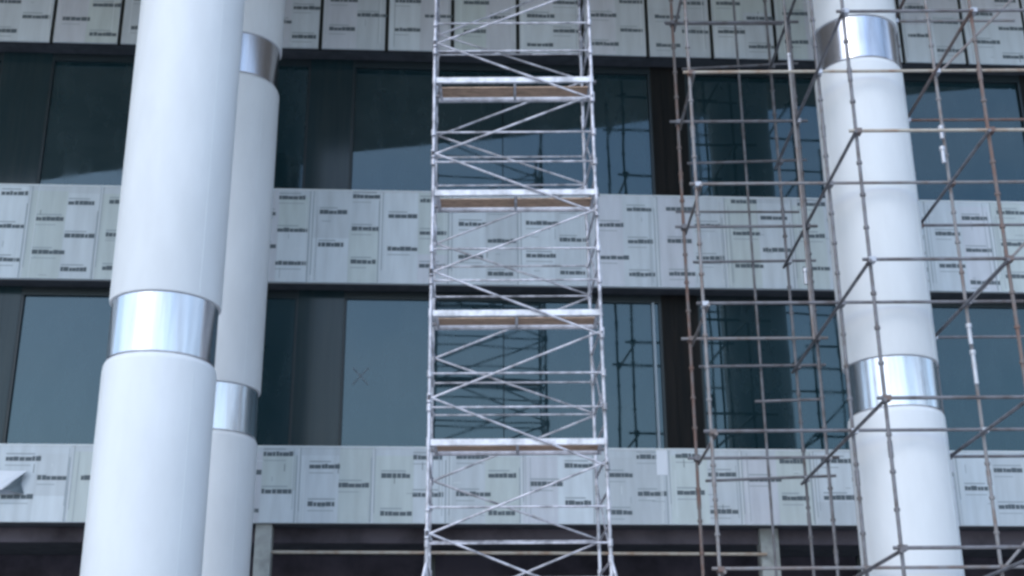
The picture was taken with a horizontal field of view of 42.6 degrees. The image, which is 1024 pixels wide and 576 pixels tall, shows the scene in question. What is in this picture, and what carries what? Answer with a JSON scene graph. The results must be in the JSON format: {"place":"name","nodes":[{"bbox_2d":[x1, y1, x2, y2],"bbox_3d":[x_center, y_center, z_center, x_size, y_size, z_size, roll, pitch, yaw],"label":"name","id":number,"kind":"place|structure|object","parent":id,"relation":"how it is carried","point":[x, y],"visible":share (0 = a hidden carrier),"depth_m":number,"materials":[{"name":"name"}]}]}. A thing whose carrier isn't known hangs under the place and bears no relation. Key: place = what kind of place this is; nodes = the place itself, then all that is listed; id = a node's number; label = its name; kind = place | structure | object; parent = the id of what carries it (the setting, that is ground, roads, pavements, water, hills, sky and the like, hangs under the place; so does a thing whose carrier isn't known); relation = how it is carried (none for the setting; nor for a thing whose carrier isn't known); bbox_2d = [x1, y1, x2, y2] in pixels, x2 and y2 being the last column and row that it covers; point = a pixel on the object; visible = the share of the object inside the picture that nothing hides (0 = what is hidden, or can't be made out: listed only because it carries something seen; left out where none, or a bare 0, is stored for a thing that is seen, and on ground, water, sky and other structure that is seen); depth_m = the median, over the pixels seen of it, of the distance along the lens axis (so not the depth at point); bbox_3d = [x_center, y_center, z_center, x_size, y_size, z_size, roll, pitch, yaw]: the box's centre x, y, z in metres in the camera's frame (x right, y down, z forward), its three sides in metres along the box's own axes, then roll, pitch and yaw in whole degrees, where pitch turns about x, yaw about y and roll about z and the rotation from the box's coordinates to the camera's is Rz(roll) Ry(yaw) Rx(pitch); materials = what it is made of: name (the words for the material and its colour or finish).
{"place":"outdoors","nodes":[
{"label":"outdoors","id":0,"kind":"place"},
{"bbox_2d":[422,0,617,575],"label":"scaffold tower","id":1,"kind":"structure","parent":0,"point":[504,320],"depth_m":19.82,"materials":[{"name":"metal"}]},
{"label":"ground","id":2,"kind":"structure","parent":0,"visible":0},
{"bbox_2d":[80,0,244,575],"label":"round pillar","id":3,"kind":"structure","parent":2,"relation":"on","point":[147,495],"depth_m":17.43,"materials":[{"name":"white"}]},
{"bbox_2d":[202,0,284,575],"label":"round pillar","id":4,"kind":"structure","parent":2,"relation":"on","point":[233,458],"depth_m":21.54,"materials":[{"name":"white"}]},
{"bbox_2d":[0,0,1023,575],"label":"office building","id":5,"kind":"structure","parent":2,"relation":"on","point":[340,442],"depth_m":24.86,"materials":[{"name":"grey"}]},
{"bbox_2d":[0,52,4,82],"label":"window","id":6,"kind":"structure","parent":5,"relation":"in","point":[2,54],"depth_m":26.01,"materials":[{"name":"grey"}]},
{"bbox_2d":[2,287,298,445],"bbox_3d":[-6.538,1.495,24.082,5.100,3.117,0.140,1,-20,-3],"label":"window","id":7,"kind":"structure","parent":5,"relation":"in","point":[60,351],"depth_m":24.04,"materials":[{"name":"blue glass"}]},
{"bbox_2d":[36,53,311,188],"bbox_3d":[-6.567,-3.154,25.802,5.100,3.091,0.140,1,-20,-3],"label":"window","id":8,"kind":"structure","parent":5,"relation":"in","point":[84,137],"depth_m":25.76,"materials":[{"name":"grey"}]},
{"bbox_2d":[348,60,655,194],"bbox_3d":[-0.185,-3.066,26.149,6.000,3.091,0.140,1,-20,-3],"label":"window","id":9,"kind":"structure","parent":5,"relation":"in","point":[391,138],"depth_m":26.15,"materials":[{"name":"blue glass"}]},
{"bbox_2d":[338,291,667,447],"bbox_3d":[-0.156,1.583,24.430,6.000,3.117,0.140,1,-20,-3],"label":"window","id":10,"kind":"structure","parent":5,"relation":"in","point":[385,333],"depth_m":24.40,"materials":[{"name":"blue glass"}]},
{"bbox_2d":[684,69,1023,201],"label":"window","id":11,"kind":"structure","parent":5,"relation":"in","point":[714,96],"depth_m":26.58,"materials":[{"name":"blue glass"}]},
{"bbox_2d":[697,296,1023,450],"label":"window","id":12,"kind":"structure","parent":5,"relation":"in","point":[734,391],"depth_m":24.76,"materials":[{"name":"blue glass"}]},
{"bbox_2d":[664,0,1023,575],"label":"tube scaffolding","id":13,"kind":"object","parent":2,"relation":"on","point":[901,548],"visible":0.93,"depth_m":20.57,"materials":[{"name":"grey metal"}]},
{"bbox_2d":[806,0,964,575],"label":"round pillar","id":14,"kind":"structure","parent":2,"relation":"on","point":[925,491],"depth_m":20.26,"materials":[{"name":"white"}]}
]}

